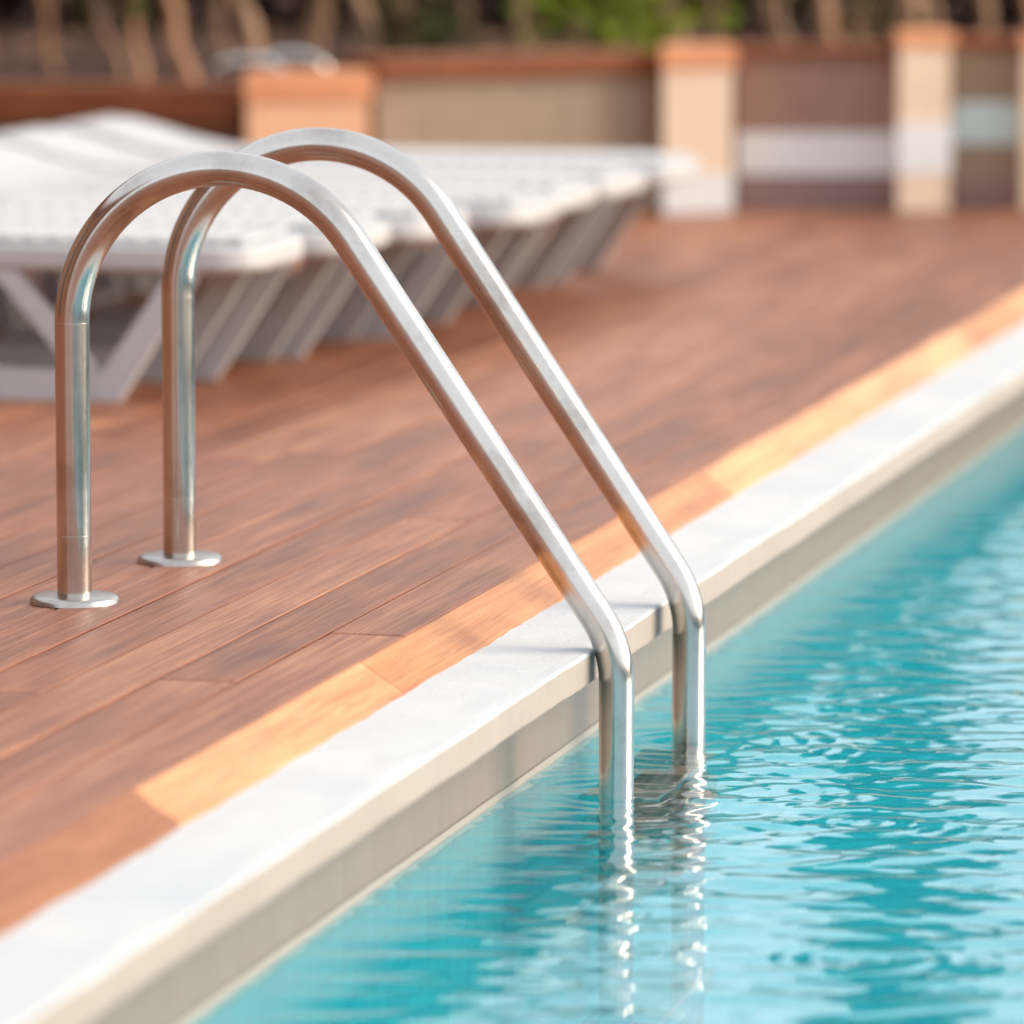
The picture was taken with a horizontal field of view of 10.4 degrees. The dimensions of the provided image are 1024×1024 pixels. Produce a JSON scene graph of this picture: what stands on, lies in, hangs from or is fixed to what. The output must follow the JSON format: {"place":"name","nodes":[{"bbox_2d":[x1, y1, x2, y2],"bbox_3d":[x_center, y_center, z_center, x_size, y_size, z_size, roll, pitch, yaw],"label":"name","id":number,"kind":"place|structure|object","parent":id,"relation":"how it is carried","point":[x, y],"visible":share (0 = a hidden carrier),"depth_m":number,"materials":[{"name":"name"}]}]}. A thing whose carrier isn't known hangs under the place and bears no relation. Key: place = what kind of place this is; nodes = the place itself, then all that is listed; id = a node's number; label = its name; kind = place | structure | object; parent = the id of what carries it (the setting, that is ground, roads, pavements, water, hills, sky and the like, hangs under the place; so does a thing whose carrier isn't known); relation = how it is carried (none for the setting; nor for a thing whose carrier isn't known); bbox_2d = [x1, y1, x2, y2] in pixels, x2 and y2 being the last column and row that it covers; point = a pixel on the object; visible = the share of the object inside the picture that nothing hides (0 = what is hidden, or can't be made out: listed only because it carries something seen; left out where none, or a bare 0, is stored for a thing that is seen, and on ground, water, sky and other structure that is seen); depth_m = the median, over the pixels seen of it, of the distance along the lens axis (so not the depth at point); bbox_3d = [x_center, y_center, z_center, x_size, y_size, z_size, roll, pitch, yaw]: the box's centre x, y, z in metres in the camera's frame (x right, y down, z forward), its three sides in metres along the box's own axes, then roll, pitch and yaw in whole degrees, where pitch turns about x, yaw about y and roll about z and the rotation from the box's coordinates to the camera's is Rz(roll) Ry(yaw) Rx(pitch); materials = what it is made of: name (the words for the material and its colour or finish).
{"place":"outdoors","nodes":[
{"label":"outdoors","id":0,"kind":"place"},
{"bbox_2d":[245,89,733,173],"bbox_3d":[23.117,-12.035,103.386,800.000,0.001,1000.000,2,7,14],"label":"ground","id":1,"kind":"structure","parent":0,"point":[661,127],"depth_m":17.77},
{"bbox_2d":[0,204,1023,863],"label":"deck","id":2,"kind":"structure","parent":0,"point":[350,510],"depth_m":8.52,"materials":[{"name":"brown wood"}]},
{"bbox_2d":[0,81,245,145],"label":"planter wall","id":3,"kind":"structure","parent":2,"relation":"on","point":[215,111],"depth_m":13.14,"materials":[{"name":"brown wood"}]},
{"bbox_2d":[0,221,302,401],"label":"sun lounger","id":4,"kind":"object","parent":2,"relation":"on","point":[232,257],"visible":0.84,"depth_m":9.33,"materials":[{"name":"white plastic"}]},
{"bbox_2d":[0,206,389,378],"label":"sun lounger","id":5,"kind":"object","parent":2,"relation":"on","point":[233,337],"visible":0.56,"depth_m":9.84,"materials":[{"name":"white plastic"}]},
{"bbox_2d":[0,193,467,357],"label":"sun lounger","id":6,"kind":"object","parent":2,"relation":"on","point":[319,318],"visible":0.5,"depth_m":10.18,"materials":[{"name":"white plastic"}]},
{"bbox_2d":[0,169,558,338],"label":"sun lounger","id":7,"kind":"object","parent":2,"relation":"on","point":[495,215],"visible":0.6,"depth_m":10.56,"materials":[{"name":"white plastic"}]},
{"bbox_2d":[0,141,595,304],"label":"sun lounger","id":8,"kind":"object","parent":2,"relation":"on","point":[571,193],"visible":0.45,"depth_m":11.06,"materials":[{"name":"white plastic"}]},
{"bbox_2d":[245,68,373,144],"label":"planter pillar","id":9,"kind":"structure","parent":2,"relation":"on","point":[278,101],"depth_m":13.11,"materials":[{"name":"ceramic"}]},
{"bbox_2d":[0,126,644,293],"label":"sun lounger","id":10,"kind":"object","parent":2,"relation":"on","point":[607,180],"visible":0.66,"depth_m":11.41,"materials":[{"name":"white plastic"}]},
{"bbox_2d":[29,127,705,796],"bbox_3d":[-0.165,0.287,7.122,0.794,1.521,0.505,2,7,14],"label":"pool ladder","id":11,"kind":"object","parent":2,"relation":"attached to","point":[217,181],"visible":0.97,"depth_m":6.96,"materials":[{"name":"metal"}]},
{"bbox_2d":[46,115,700,284],"bbox_3d":[-0.318,-0.659,11.836,1.412,0.314,0.370,2,7,13],"label":"sun lounger","id":12,"kind":"object","parent":2,"relation":"on","point":[599,234],"visible":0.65,"depth_m":11.77,"materials":[{"name":"white plastic"}]},
{"bbox_2d":[344,48,662,214],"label":"planter wall","id":13,"kind":"structure","parent":2,"relation":"on","point":[607,100],"depth_m":13.42,"materials":[{"name":"grey stone"}]},
{"bbox_2d":[0,289,1023,935],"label":"deck edging","id":14,"kind":"object","parent":2,"relation":"attached to","point":[74,857],"visible":0.78,"depth_m":6.54,"materials":[{"name":"brown wood"}]},
{"bbox_2d":[660,43,736,214],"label":"planter pillar","id":15,"kind":"structure","parent":2,"relation":"on","point":[697,100],"depth_m":13.54,"materials":[{"name":"stone"}]},
{"bbox_2d":[733,43,897,208],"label":"planter wall","id":16,"kind":"structure","parent":2,"relation":"on","point":[814,125],"depth_m":13.71,"materials":[{"name":"brown stone"}]},
{"bbox_2d":[893,29,954,211],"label":"planter pillar","id":17,"kind":"structure","parent":2,"relation":"on","point":[923,145],"depth_m":13.63,"materials":[{"name":"stone"}]},
{"bbox_2d":[949,33,1021,207],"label":"planter wall","id":18,"kind":"structure","parent":2,"relation":"on","point":[985,93],"depth_m":13.75,"materials":[{"name":"brown stone"}]},
{"bbox_2d":[1017,32,1023,209],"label":"planter pillar","id":19,"kind":"structure","parent":2,"relation":"on","point":[1021,34],"depth_m":13.71,"materials":[{"name":"ceramic"}]},
{"bbox_2d":[0,0,1023,90],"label":"planter soil","id":20,"kind":"structure","parent":0,"point":[81,60],"depth_m":16.25,"materials":[{"name":"brown soil"}]},
{"bbox_2d":[40,0,59,71],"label":"cane plant","id":21,"kind":"object","parent":20,"relation":"on","point":[48,53],"visible":0.9,"depth_m":14.60,"materials":[{"name":"orange plant"}]},
{"bbox_2d":[71,0,126,77],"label":"cane plant","id":22,"kind":"object","parent":20,"relation":"on","point":[86,6],"visible":0.94,"depth_m":14.30,"materials":[{"name":"brown plant"}]},
{"bbox_2d":[117,0,147,81],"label":"cane plant","id":23,"kind":"object","parent":20,"relation":"on","point":[130,23],"visible":0.84,"depth_m":14.10,"materials":[{"name":"orange plant"}]},
{"bbox_2d":[121,0,198,79],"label":"cane plant","id":24,"kind":"object","parent":20,"relation":"on","point":[183,60],"visible":0.89,"depth_m":14.19,"materials":[{"name":"orange plant"}]},
{"bbox_2d":[164,0,183,62],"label":"cane plant","id":25,"kind":"object","parent":20,"relation":"on","point":[170,58],"visible":0.29,"depth_m":15.10,"materials":[{"name":"brown plant"}]},
{"bbox_2d":[212,0,232,71],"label":"cane plant","id":26,"kind":"object","parent":20,"relation":"on","point":[218,30],"visible":0.75,"depth_m":14.60,"materials":[{"name":"brown plant"}]},
{"bbox_2d":[232,0,260,74],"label":"cane plant","id":27,"kind":"object","parent":20,"relation":"on","point":[248,21],"visible":0.55,"depth_m":13.89,"materials":[{"name":"brown plant"}]},
{"bbox_2d":[205,49,328,81],"bbox_3d":[-0.590,-1.063,13.599,0.302,0.105,0.062,1,7,7],"label":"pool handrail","id":28,"kind":"object","parent":20,"relation":"on","point":[269,60],"visible":0.77,"depth_m":13.59,"materials":[{"name":"metal"}]},
{"bbox_2d":[309,0,331,68],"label":"cane plant","id":29,"kind":"object","parent":20,"relation":"on","point":[321,23],"visible":0.67,"depth_m":14.79,"materials":[{"name":"brown plant"}]},
{"bbox_2d":[303,0,396,64],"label":"cane plant","id":30,"kind":"object","parent":20,"relation":"on","point":[374,5],"visible":0.51,"depth_m":15.01,"materials":[{"name":"brown plant"}]},
{"bbox_2d":[352,0,379,53],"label":"cane plant","id":31,"kind":"object","parent":20,"relation":"on","point":[363,12],"visible":0.57,"depth_m":14.49,"materials":[{"name":"brown plant"}]},
{"bbox_2d":[398,0,408,45],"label":"cane plant","id":32,"kind":"object","parent":20,"relation":"on","point":[404,7],"visible":0.22,"depth_m":15.20,"materials":[{"name":"orange plant"}]},
{"bbox_2d":[351,0,489,53],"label":"leafy bush","id":33,"kind":"object","parent":20,"relation":"on","point":[427,37],"visible":0.81,"depth_m":14.37,"materials":[{"name":"green plant"}]},
{"bbox_2d":[461,0,471,51],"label":"cane plant","id":34,"kind":"object","parent":20,"relation":"on","point":[466,9],"visible":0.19,"depth_m":14.91,"materials":[{"name":"brown plant"}]},
{"bbox_2d":[0,0,1023,35],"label":"hedge","id":35,"kind":"object","parent":20,"relation":"on","point":[1008,15],"visible":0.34,"depth_m":17.11,"materials":[{"name":"green plant"}]},
{"bbox_2d":[0,21,1023,70],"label":"leaf litter","id":36,"kind":"object","parent":20,"relation":"on","point":[491,40],"visible":0.31,"depth_m":15.91,"materials":[{"name":"plant"}]},
{"bbox_2d":[512,0,532,50],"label":"cane plant","id":37,"kind":"object","parent":20,"relation":"on","point":[520,35],"visible":0.45,"depth_m":14.80,"materials":[{"name":"brown plant"}]},
{"bbox_2d":[522,0,540,49],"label":"cane plant","id":38,"kind":"object","parent":20,"relation":"on","point":[527,16],"visible":0.36,"depth_m":15.37,"materials":[{"name":"brown plant"}]},
{"bbox_2d":[571,0,584,48],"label":"cane plant","id":39,"kind":"object","parent":20,"relation":"on","point":[575,28],"visible":0.41,"depth_m":15.20,"materials":[{"name":"brown plant"}]},
{"bbox_2d":[505,0,747,50],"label":"leafy bush","id":40,"kind":"object","parent":20,"relation":"on","point":[614,28],"visible":0.92,"depth_m":14.48,"materials":[{"name":"green plant"}]},
{"bbox_2d":[618,0,686,43],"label":"cane plant","id":41,"kind":"object","parent":20,"relation":"on","point":[677,36],"visible":0.28,"depth_m":14.98,"materials":[{"name":"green plant"}]},
{"bbox_2d":[686,0,699,42],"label":"cane plant","id":42,"kind":"object","parent":20,"relation":"on","point":[691,26],"visible":0.23,"depth_m":15.37,"materials":[{"name":"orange plant"}]},
{"bbox_2d":[709,0,720,42],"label":"cane plant","id":43,"kind":"object","parent":20,"relation":"on","point":[714,31],"visible":0.48,"depth_m":15.29,"materials":[{"name":"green plant"}]},
{"bbox_2d":[682,0,794,42],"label":"cane plant","id":44,"kind":"object","parent":20,"relation":"on","point":[785,36],"visible":0.56,"depth_m":15.09,"materials":[{"name":"brown plant"}]},
{"bbox_2d":[763,0,781,42],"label":"cane plant","id":45,"kind":"object","parent":20,"relation":"on","point":[767,12],"visible":0.43,"depth_m":15.42,"materials":[{"name":"brown plant"}]},
{"bbox_2d":[818,0,840,42],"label":"cane plant","id":46,"kind":"object","parent":20,"relation":"on","point":[827,20],"visible":0.53,"depth_m":14.89,"materials":[{"name":"orange plant"}]},
{"bbox_2d":[764,0,929,42],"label":"leafy bush","id":47,"kind":"object","parent":20,"relation":"on","point":[866,19],"visible":0.61,"depth_m":15.65,"materials":[{"name":"green plant"}]},
{"bbox_2d":[852,0,863,42],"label":"cane plant","id":48,"kind":"object","parent":20,"relation":"on","point":[855,24],"visible":0.62,"depth_m":15.52,"materials":[{"name":"brown plant"}]},
{"bbox_2d":[889,0,922,44],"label":"cypress tree","id":49,"kind":"object","parent":20,"relation":"on","point":[913,9],"depth_m":16.04,"materials":[{"name":"brown plant"}]},
{"bbox_2d":[925,0,941,28],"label":"cane plant","id":50,"kind":"object","parent":20,"relation":"on","point":[935,14],"visible":0.36,"depth_m":15.19,"materials":[{"name":"brown plant"}]},
{"bbox_2d":[979,0,993,32],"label":"cane plant","id":51,"kind":"object","parent":20,"relation":"on","point":[987,14],"visible":0.38,"depth_m":14.99,"materials":[{"name":"brown plant"}]},
{"bbox_2d":[87,389,1023,1023],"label":"pool basin","id":52,"kind":"object","parent":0,"point":[203,977],"depth_m":6.70,"materials":[{"name":"tile"}]},
{"bbox_2d":[0,323,1023,1023],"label":"pool coping","id":53,"kind":"object","parent":52,"relation":"on","point":[92,951],"visible":0.86,"depth_m":6.16,"materials":[{"name":"white stone"}]},
{"bbox_2d":[187,424,1023,1023],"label":"water","id":54,"kind":"structure","parent":0,"point":[825,824],"depth_m":6.47,"materials":[{"name":"teal liquid"}]}
]}

